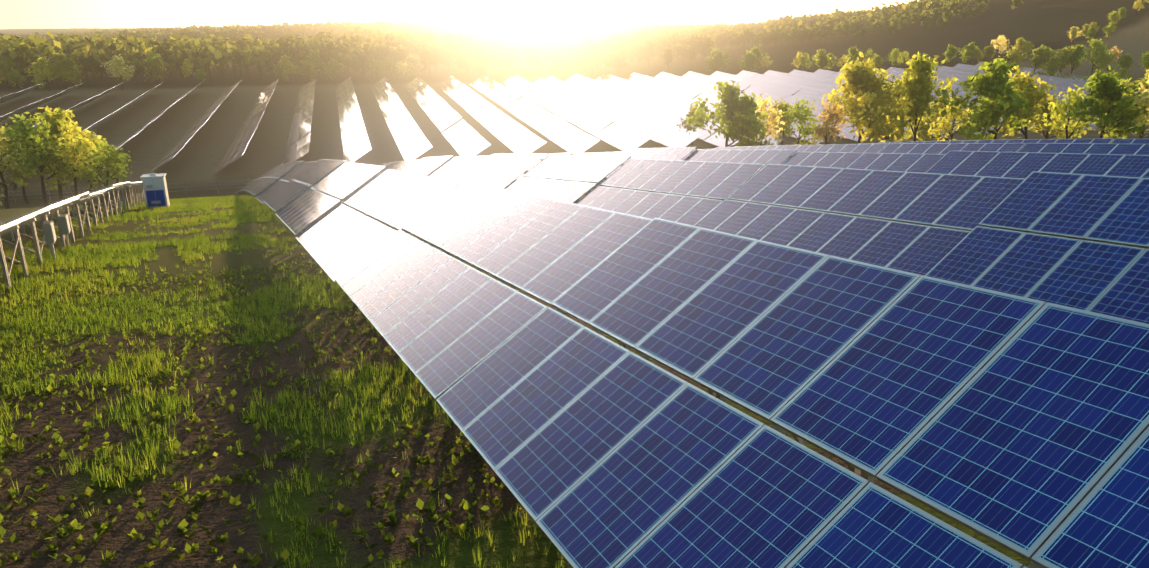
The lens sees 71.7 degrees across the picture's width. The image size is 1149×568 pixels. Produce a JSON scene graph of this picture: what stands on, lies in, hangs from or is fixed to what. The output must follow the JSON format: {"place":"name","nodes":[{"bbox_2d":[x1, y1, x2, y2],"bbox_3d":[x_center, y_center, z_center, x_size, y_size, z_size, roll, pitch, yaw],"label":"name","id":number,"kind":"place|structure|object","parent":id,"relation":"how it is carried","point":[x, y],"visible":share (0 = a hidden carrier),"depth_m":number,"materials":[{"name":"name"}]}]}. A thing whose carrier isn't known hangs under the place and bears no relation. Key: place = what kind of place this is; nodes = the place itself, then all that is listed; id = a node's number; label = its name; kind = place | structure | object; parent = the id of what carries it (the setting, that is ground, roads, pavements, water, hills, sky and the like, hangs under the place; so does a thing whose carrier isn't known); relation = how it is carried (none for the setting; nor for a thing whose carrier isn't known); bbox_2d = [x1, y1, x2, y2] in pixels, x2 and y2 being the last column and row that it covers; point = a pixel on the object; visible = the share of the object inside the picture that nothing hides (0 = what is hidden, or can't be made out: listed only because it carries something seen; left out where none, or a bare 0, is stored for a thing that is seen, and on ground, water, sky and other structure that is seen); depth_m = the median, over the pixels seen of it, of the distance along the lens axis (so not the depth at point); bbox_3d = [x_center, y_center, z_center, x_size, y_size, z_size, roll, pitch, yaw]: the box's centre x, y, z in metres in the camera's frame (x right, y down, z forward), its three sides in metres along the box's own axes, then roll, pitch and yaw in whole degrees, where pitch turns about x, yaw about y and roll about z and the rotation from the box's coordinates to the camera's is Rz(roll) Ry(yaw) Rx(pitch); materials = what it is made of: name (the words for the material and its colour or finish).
{"place":"outdoors","nodes":[
{"label":"outdoors","id":0,"kind":"place"},
{"bbox_2d":[0,0,918,28],"label":"sky","id":1,"kind":"structure","parent":0,"point":[14,14],"materials":[{"name":"white"}]},
{"bbox_2d":[0,0,1148,567],"bbox_3d":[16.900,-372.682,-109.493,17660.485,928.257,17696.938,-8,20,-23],"label":"terrain","id":2,"kind":"structure","parent":0,"point":[198,156],"depth_m":12.96,"materials":[{"name":"brown soil"}]},
{"bbox_2d":[0,60,19,88],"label":"tree","id":3,"kind":"object","parent":2,"relation":"on","point":[5,69],"visible":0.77,"depth_m":213.13,"materials":[{"name":"green plant"}]},
{"bbox_2d":[0,123,26,208],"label":"tree","id":4,"kind":"object","parent":2,"relation":"on","point":[5,164],"visible":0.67,"depth_m":91.40,"materials":[{"name":"green plant"}]},
{"bbox_2d":[0,126,28,189],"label":"tree","id":5,"kind":"object","parent":2,"relation":"on","point":[15,187],"depth_m":110.57,"materials":[{"name":"green plant"}]},
{"bbox_2d":[6,70,26,90],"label":"tree","id":6,"kind":"object","parent":2,"relation":"on","point":[15,74],"visible":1,"depth_m":211.69,"materials":[{"name":"green plant"}]},
{"bbox_2d":[0,130,35,203],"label":"tree","id":7,"kind":"object","parent":2,"relation":"on","point":[18,175],"visible":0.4,"depth_m":97.37,"materials":[{"name":"green plant"}]},
{"bbox_2d":[24,57,56,90],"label":"tree","id":8,"kind":"object","parent":2,"relation":"on","point":[43,71],"visible":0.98,"depth_m":210.29,"materials":[{"name":"green plant"}]},
{"bbox_2d":[1,112,97,206],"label":"tree","id":9,"kind":"object","parent":2,"relation":"on","point":[24,132],"visible":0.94,"depth_m":89.93,"materials":[{"name":"green plant"}]},
{"bbox_2d":[42,221,56,257],"bbox_3d":[-15.657,-1.285,23.789,0.215,1.150,0.450,-8,20,-23],"label":"combiner box","id":10,"kind":"object","parent":2,"relation":"on","point":[49,232],"visible":0.88,"depth_m":23.56,"materials":[{"name":"grey metal"}]},
{"bbox_2d":[6,106,95,201],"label":"tree","id":11,"kind":"object","parent":2,"relation":"on","point":[56,118],"visible":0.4,"depth_m":95.94,"materials":[{"name":"green plant"}]},
{"bbox_2d":[58,214,70,246],"bbox_3d":[-16.777,-1.706,26.236,0.215,1.150,0.450,-8,20,-23],"label":"combiner box","id":12,"kind":"object","parent":2,"relation":"on","point":[64,224],"visible":0.86,"depth_m":26.00,"materials":[{"name":"grey"}]},
{"bbox_2d":[53,59,77,89],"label":"tree","id":13,"kind":"object","parent":2,"relation":"on","point":[63,75],"visible":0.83,"depth_m":214.44,"materials":[{"name":"green plant"}]},
{"bbox_2d":[47,53,84,88],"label":"tree","id":14,"kind":"object","parent":2,"relation":"on","point":[70,62],"visible":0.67,"depth_m":215.00,"materials":[{"name":"green plant"}]},
{"bbox_2d":[44,121,101,197],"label":"tree","id":15,"kind":"object","parent":2,"relation":"on","point":[79,147],"visible":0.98,"depth_m":90.22,"materials":[{"name":"green plant"}]},
{"bbox_2d":[51,134,106,192],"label":"tree","id":16,"kind":"object","parent":2,"relation":"on","point":[88,184],"visible":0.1,"depth_m":100.25,"materials":[{"name":"green plant"}]},
{"bbox_2d":[83,138,135,201],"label":"tree","id":17,"kind":"object","parent":2,"relation":"on","point":[116,155],"visible":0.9,"depth_m":96.44,"materials":[{"name":"green plant"}]},
{"bbox_2d":[97,144,131,184],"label":"tree","id":18,"kind":"object","parent":2,"relation":"on","point":[111,178],"visible":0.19,"depth_m":103.43,"materials":[{"name":"green plant"}]},
{"bbox_2d":[100,53,136,89],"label":"tree","id":19,"kind":"object","parent":2,"relation":"on","point":[116,65],"visible":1,"depth_m":214.46,"materials":[{"name":"green plant"}]},
{"bbox_2d":[140,50,162,83],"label":"tree","id":20,"kind":"object","parent":2,"relation":"on","point":[152,55],"visible":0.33,"depth_m":227.88,"materials":[{"name":"green plant"}]},
{"bbox_2d":[140,173,169,207],"bbox_3d":[-25.069,-5.481,47.618,1.350,2.370,1.100,-6,19,-18],"label":"electrical cabinet","id":21,"kind":"object","parent":2,"relation":"on","point":[155,189],"visible":0.83,"depth_m":47.20,"materials":[{"name":"metal"}]},
{"bbox_2d":[144,56,166,85],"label":"tree","id":22,"kind":"object","parent":2,"relation":"on","point":[156,67],"visible":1,"depth_m":224.23,"materials":[{"name":"green plant"}]},
{"bbox_2d":[2,178,311,202],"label":"valley fence","id":23,"kind":"object","parent":2,"relation":"on","point":[168,191],"visible":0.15,"depth_m":105.58,"materials":[{"name":"silver metal"}]},
{"bbox_2d":[181,58,193,83],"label":"tree","id":24,"kind":"object","parent":2,"relation":"on","point":[185,67],"visible":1,"depth_m":230.36,"materials":[{"name":"green plant"}]},
{"bbox_2d":[194,68,206,83],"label":"tree","id":25,"kind":"object","parent":2,"relation":"on","point":[201,75],"visible":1,"depth_m":221.26,"materials":[{"name":"green plant"}]},
{"bbox_2d":[0,194,565,567],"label":"grass","id":26,"kind":"structure","parent":2,"relation":"on","point":[203,202],"depth_m":11.54,"materials":[{"name":"green plant"}]},
{"bbox_2d":[273,55,296,82],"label":"tree","id":27,"kind":"object","parent":2,"relation":"on","point":[287,66],"visible":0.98,"depth_m":234.55,"materials":[{"name":"green plant"}]},
{"bbox_2d":[294,60,319,83],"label":"tree","id":28,"kind":"object","parent":2,"relation":"on","point":[308,69],"visible":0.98,"depth_m":229.34,"materials":[{"name":"green plant"}]},
{"bbox_2d":[305,49,329,82],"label":"tree","id":29,"kind":"object","parent":2,"relation":"on","point":[312,57],"visible":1,"depth_m":236.80,"materials":[{"name":"green plant"}]},
{"bbox_2d":[324,57,345,84],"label":"tree","id":30,"kind":"object","parent":2,"relation":"on","point":[334,65],"visible":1,"depth_m":231.48,"materials":[{"name":"green plant"}]},
{"bbox_2d":[366,60,383,81],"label":"tree","id":31,"kind":"object","parent":2,"relation":"on","point":[378,65],"visible":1,"depth_m":237.04,"materials":[{"name":"green plant"}]},
{"bbox_2d":[381,54,400,81],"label":"tree","id":32,"kind":"object","parent":2,"relation":"on","point":[388,63],"visible":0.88,"depth_m":241.20,"materials":[{"name":"green plant"}]},
{"bbox_2d":[395,61,409,81],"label":"tree","id":33,"kind":"object","parent":2,"relation":"on","point":[398,65],"visible":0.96,"depth_m":241.43,"materials":[{"name":"green plant"}]},
{"bbox_2d":[403,53,421,78],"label":"tree","id":34,"kind":"object","parent":2,"relation":"on","point":[413,64],"visible":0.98,"depth_m":240.47,"materials":[{"name":"green plant"}]},
{"bbox_2d":[472,61,490,77],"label":"tree","id":35,"kind":"object","parent":2,"relation":"on","point":[476,69],"visible":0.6,"depth_m":247.38,"materials":[{"name":"green plant"}]},
{"bbox_2d":[0,0,1022,87],"bbox_3d":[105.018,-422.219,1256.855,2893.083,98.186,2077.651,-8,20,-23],"label":"forest trees","id":36,"kind":"object","parent":2,"relation":"on","point":[507,43],"visible":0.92,"depth_m":322.09,"materials":[{"name":"green plant"}]},
{"bbox_2d":[547,58,561,77],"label":"tree","id":37,"kind":"object","parent":2,"relation":"on","point":[554,65],"visible":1,"depth_m":253.87,"materials":[{"name":"green plant"}]},
{"bbox_2d":[0,62,1133,180],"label":"solar panels","id":38,"kind":"object","parent":2,"relation":"on","point":[632,107],"visible":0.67,"depth_m":179.44,"materials":[{"name":"blue glass"}]},
{"bbox_2d":[0,141,1148,567],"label":"panel support frame","id":39,"kind":"object","parent":2,"relation":"on","point":[124,193],"visible":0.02,"depth_m":25.97,"materials":[{"name":"silver metal"}]},
{"bbox_2d":[0,138,1148,567],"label":"solar panels","id":40,"kind":"object","parent":39,"relation":"on","point":[990,380],"visible":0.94,"depth_m":7.11,"materials":[{"name":"blue glass"}]},
{"bbox_2d":[575,56,587,75],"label":"tree","id":41,"kind":"object","parent":2,"relation":"on","point":[581,64],"visible":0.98,"depth_m":251.24,"materials":[{"name":"green plant"}]},
{"bbox_2d":[607,53,627,76],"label":"tree","id":42,"kind":"object","parent":2,"relation":"on","point":[618,65],"visible":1,"depth_m":257.02,"materials":[{"name":"green plant"}]},
{"bbox_2d":[662,47,675,72],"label":"tree","id":43,"kind":"object","parent":2,"relation":"on","point":[668,54],"visible":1,"depth_m":270.08,"materials":[{"name":"green plant"}]},
{"bbox_2d":[677,104,705,144],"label":"tree","id":44,"kind":"object","parent":2,"relation":"on","point":[691,112],"visible":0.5,"depth_m":148.76,"materials":[{"name":"green plant"}]},
{"bbox_2d":[705,49,727,70],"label":"tree","id":45,"kind":"object","parent":2,"relation":"on","point":[716,60],"visible":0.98,"depth_m":266.76,"materials":[{"name":"green plant"}]},
{"bbox_2d":[722,50,730,71],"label":"tree","id":46,"kind":"object","parent":2,"relation":"on","point":[728,61],"visible":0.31,"depth_m":275.98,"materials":[{"name":"green plant"}]},
{"bbox_2d":[685,80,769,146],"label":"tree","id":47,"kind":"object","parent":2,"relation":"on","point":[734,113],"visible":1,"depth_m":114.27,"materials":[{"name":"green plant"}]},
{"bbox_2d":[738,50,760,70],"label":"tree","id":48,"kind":"object","parent":2,"relation":"on","point":[750,59],"visible":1,"depth_m":266.09,"materials":[{"name":"green plant"}]},
{"bbox_2d":[750,45,769,72],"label":"tree","id":49,"kind":"object","parent":2,"relation":"on","point":[756,51],"visible":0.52,"depth_m":279.95,"materials":[{"name":"green plant"}]},
{"bbox_2d":[737,93,784,145],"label":"tree","id":50,"kind":"object","parent":2,"relation":"on","point":[773,118],"visible":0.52,"depth_m":123.47,"materials":[{"name":"yellow plant"}]},
{"bbox_2d":[761,56,772,70],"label":"tree","id":51,"kind":"object","parent":2,"relation":"on","point":[764,62],"visible":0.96,"depth_m":274.93,"materials":[{"name":"brown plant"}]},
{"bbox_2d":[764,98,794,144],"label":"tree","id":52,"kind":"object","parent":2,"relation":"on","point":[780,105],"visible":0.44,"depth_m":146.26,"materials":[{"name":"green plant"}]},
{"bbox_2d":[792,51,804,69],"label":"tree","id":53,"kind":"object","parent":2,"relation":"on","point":[799,55],"visible":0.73,"depth_m":279.70,"materials":[{"name":"plant"}]},
{"bbox_2d":[776,98,827,144],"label":"tree","id":54,"kind":"object","parent":2,"relation":"on","point":[796,111],"visible":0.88,"depth_m":117.36,"materials":[{"name":"green plant"}]},
{"bbox_2d":[799,52,813,70],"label":"tree","id":55,"kind":"object","parent":2,"relation":"on","point":[807,58],"visible":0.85,"depth_m":279.50,"materials":[{"name":"green plant"}]},
{"bbox_2d":[812,49,833,68],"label":"tree","id":56,"kind":"object","parent":2,"relation":"on","point":[817,55],"visible":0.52,"depth_m":273.29,"materials":[{"name":"yellow plant"}]},
{"bbox_2d":[816,54,829,70],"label":"tree","id":57,"kind":"object","parent":2,"relation":"on","point":[823,59],"visible":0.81,"depth_m":272.46,"materials":[{"name":"green plant"}]},
{"bbox_2d":[808,100,849,144],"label":"tree","id":58,"kind":"object","parent":2,"relation":"on","point":[825,131],"visible":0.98,"depth_m":107.07,"materials":[{"name":"brown plant"}]},
{"bbox_2d":[827,52,836,68],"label":"tree","id":59,"kind":"object","parent":2,"relation":"on","point":[831,55],"visible":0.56,"depth_m":283.40,"materials":[{"name":"green plant"}]},
{"bbox_2d":[836,54,851,66],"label":"tree","id":60,"kind":"object","parent":2,"relation":"on","point":[841,59],"visible":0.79,"depth_m":280.02,"materials":[{"name":"green plant"}]},
{"bbox_2d":[844,45,867,61],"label":"tree","id":61,"kind":"object","parent":2,"relation":"on","point":[853,51],"visible":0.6,"depth_m":282.50,"materials":[{"name":"green plant"}]},
{"bbox_2d":[819,50,911,143],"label":"tree","id":62,"kind":"object","parent":2,"relation":"on","point":[863,84],"visible":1,"depth_m":108.69,"materials":[{"name":"green plant"}]},
{"bbox_2d":[863,49,875,62],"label":"tree","id":63,"kind":"object","parent":2,"relation":"on","point":[871,54],"visible":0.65,"depth_m":293.16,"materials":[{"name":"green plant"}]},
{"bbox_2d":[873,54,885,68],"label":"tree","id":64,"kind":"object","parent":2,"relation":"on","point":[877,60],"visible":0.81,"depth_m":282.17,"materials":[{"name":"green plant"}]},
{"bbox_2d":[885,48,903,66],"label":"tree","id":65,"kind":"object","parent":2,"relation":"on","point":[895,52],"visible":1,"depth_m":288.42,"materials":[{"name":"green plant"}]},
{"bbox_2d":[897,51,913,67],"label":"tree","id":66,"kind":"object","parent":2,"relation":"on","point":[904,56],"visible":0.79,"depth_m":289.82,"materials":[{"name":"green plant"}]},
{"bbox_2d":[882,74,933,141],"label":"tree","id":67,"kind":"object","parent":2,"relation":"on","point":[901,127],"visible":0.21,"depth_m":113.66,"materials":[{"name":"green plant"}]},
{"bbox_2d":[892,51,958,140],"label":"tree","id":68,"kind":"object","parent":2,"relation":"on","point":[917,77],"visible":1,"depth_m":105.47,"materials":[{"name":"green plant"}]},
{"bbox_2d":[909,96,972,140],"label":"tree","id":69,"kind":"object","parent":2,"relation":"on","point":[923,128],"visible":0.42,"depth_m":137.26,"materials":[{"name":"green plant"}]},
{"bbox_2d":[943,44,959,66],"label":"tree","id":70,"kind":"object","parent":2,"relation":"on","point":[950,52],"visible":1,"depth_m":295.81,"materials":[{"name":"green plant"}]},
{"bbox_2d":[925,100,980,140],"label":"tree","id":71,"kind":"object","parent":2,"relation":"on","point":[945,126],"visible":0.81,"depth_m":117.79,"materials":[{"name":"yellow plant"}]},
{"bbox_2d":[959,42,980,64],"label":"tree","id":72,"kind":"object","parent":2,"relation":"on","point":[969,51],"visible":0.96,"depth_m":298.24,"materials":[{"name":"green plant"}]},
{"bbox_2d":[972,48,983,64],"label":"tree","id":73,"kind":"object","parent":2,"relation":"on","point":[978,55],"visible":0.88,"depth_m":296.89,"materials":[{"name":"green plant"}]},
{"bbox_2d":[934,58,1035,142],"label":"tree","id":74,"kind":"object","parent":2,"relation":"on","point":[1001,98],"visible":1,"depth_m":97.52,"materials":[{"name":"green plant"}]},
{"bbox_2d":[982,45,994,61],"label":"tree","id":75,"kind":"object","parent":2,"relation":"on","point":[988,51],"visible":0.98,"depth_m":292.31,"materials":[{"name":"green plant"}]},
{"bbox_2d":[991,35,1010,57],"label":"tree","id":76,"kind":"object","parent":2,"relation":"on","point":[1002,47],"visible":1,"depth_m":301.04,"materials":[{"name":"yellow plant"}]},
{"bbox_2d":[1003,47,1026,65],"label":"tree","id":77,"kind":"object","parent":2,"relation":"on","point":[1014,55],"visible":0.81,"depth_m":271.16,"materials":[{"name":"green plant"}]},
{"bbox_2d":[990,66,1055,138],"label":"tree","id":78,"kind":"object","parent":2,"relation":"on","point":[1037,94],"visible":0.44,"depth_m":103.52,"materials":[{"name":"green plant"}]},
{"bbox_2d":[1014,36,1032,55],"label":"tree","id":79,"kind":"object","parent":2,"relation":"on","point":[1020,42],"visible":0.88,"depth_m":297.23,"materials":[{"name":"green plant"}]},
{"bbox_2d":[1022,42,1034,59],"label":"tree","id":80,"kind":"object","parent":2,"relation":"on","point":[1029,44],"visible":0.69,"depth_m":295.96,"materials":[{"name":"green plant"}]},
{"bbox_2d":[1029,47,1046,70],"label":"tree","id":81,"kind":"object","parent":2,"relation":"on","point":[1037,59],"visible":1,"depth_m":258.88,"materials":[{"name":"green plant"}]},
{"bbox_2d":[1038,44,1056,69],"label":"tree","id":82,"kind":"object","parent":2,"relation":"on","point":[1048,53],"visible":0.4,"depth_m":262.69,"materials":[{"name":"green plant"}]},
{"bbox_2d":[1042,55,1063,76],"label":"tree","id":83,"kind":"object","parent":2,"relation":"on","point":[1053,64],"visible":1,"depth_m":252.66,"materials":[{"name":"green plant"}]},
{"bbox_2d":[1022,91,1086,138],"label":"tree","id":84,"kind":"object","parent":2,"relation":"on","point":[1061,134],"visible":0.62,"depth_m":129.21,"materials":[{"name":"green plant"}]},
{"bbox_2d":[1050,47,1070,72],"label":"tree","id":85,"kind":"object","parent":2,"relation":"on","point":[1066,51],"visible":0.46,"depth_m":254.82,"materials":[{"name":"green plant"}]},
{"bbox_2d":[1039,84,1100,138],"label":"tree","id":86,"kind":"object","parent":2,"relation":"on","point":[1060,109],"visible":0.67,"depth_m":106.22,"materials":[{"name":"green plant"}]},
{"bbox_2d":[1068,26,1080,44],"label":"tree","id":87,"kind":"object","parent":2,"relation":"on","point":[1073,31],"visible":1,"depth_m":305.13,"materials":[{"name":"yellow plant"}]},
{"bbox_2d":[1061,44,1088,73],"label":"tree","id":88,"kind":"object","parent":2,"relation":"on","point":[1076,55],"visible":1,"depth_m":251.27,"materials":[{"name":"green plant"}]},
{"bbox_2d":[1079,23,1091,38],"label":"tree","id":89,"kind":"object","parent":2,"relation":"on","point":[1086,27],"visible":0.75,"depth_m":310.71,"materials":[{"name":"green plant"}]},
{"bbox_2d":[1085,26,1096,45],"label":"tree","id":90,"kind":"object","parent":2,"relation":"on","point":[1091,32],"visible":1,"depth_m":299.68,"materials":[{"name":"green plant"}]},
{"bbox_2d":[1079,39,1119,75],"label":"tree","id":91,"kind":"object","parent":2,"relation":"on","point":[1099,57],"visible":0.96,"depth_m":252.24,"materials":[{"name":"green plant"}]},
{"bbox_2d":[1064,64,1148,138],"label":"tree","id":92,"kind":"object","parent":2,"relation":"on","point":[1110,106],"visible":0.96,"depth_m":92.37,"materials":[{"name":"green plant"}]},
{"bbox_2d":[1102,22,1117,38],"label":"tree","id":93,"kind":"object","parent":2,"relation":"on","point":[1107,29],"visible":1,"depth_m":303.22,"materials":[{"name":"green plant"}]},
{"bbox_2d":[1106,45,1122,70],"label":"tree","id":94,"kind":"object","parent":2,"relation":"on","point":[1117,52],"visible":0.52,"depth_m":261.03,"materials":[{"name":"brown plant"}]},
{"bbox_2d":[1108,11,1121,24],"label":"tree","id":95,"kind":"object","parent":2,"relation":"on","point":[1114,17],"visible":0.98,"depth_m":316.60,"materials":[{"name":"green plant"}]},
{"bbox_2d":[1095,69,1148,141],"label":"tree","id":96,"kind":"object","parent":2,"relation":"on","point":[1143,81],"visible":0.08,"depth_m":97.16,"materials":[{"name":"green plant"}]},
{"bbox_2d":[1117,7,1126,23],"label":"tree","id":97,"kind":"object","parent":2,"relation":"on","point":[1122,11],"visible":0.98,"depth_m":316.33,"materials":[{"name":"green plant"}]},
{"bbox_2d":[1116,53,1132,69],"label":"tree","id":98,"kind":"object","parent":2,"relation":"on","point":[1125,61],"visible":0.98,"depth_m":247.31,"materials":[{"name":"green plant"}]},
{"bbox_2d":[1117,68,1132,83],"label":"tree","id":99,"kind":"object","parent":2,"relation":"on","point":[1122,72],"visible":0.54,"depth_m":228.33,"materials":[{"name":"green plant"}]},
{"bbox_2d":[1121,69,1148,136],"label":"tree","id":100,"kind":"object","parent":2,"relation":"on","point":[1143,100],"visible":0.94,"depth_m":89.34,"materials":[{"name":"green plant"}]},
{"bbox_2d":[1133,0,1143,14],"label":"tree","id":101,"kind":"object","parent":2,"relation":"on","point":[1137,3],"visible":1,"depth_m":321.07,"materials":[{"name":"yellow plant"}]},
{"bbox_2d":[1137,51,1148,72],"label":"tree","id":102,"kind":"object","parent":2,"relation":"on","point":[1145,61],"visible":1,"depth_m":245.66,"materials":[{"name":"green plant"}]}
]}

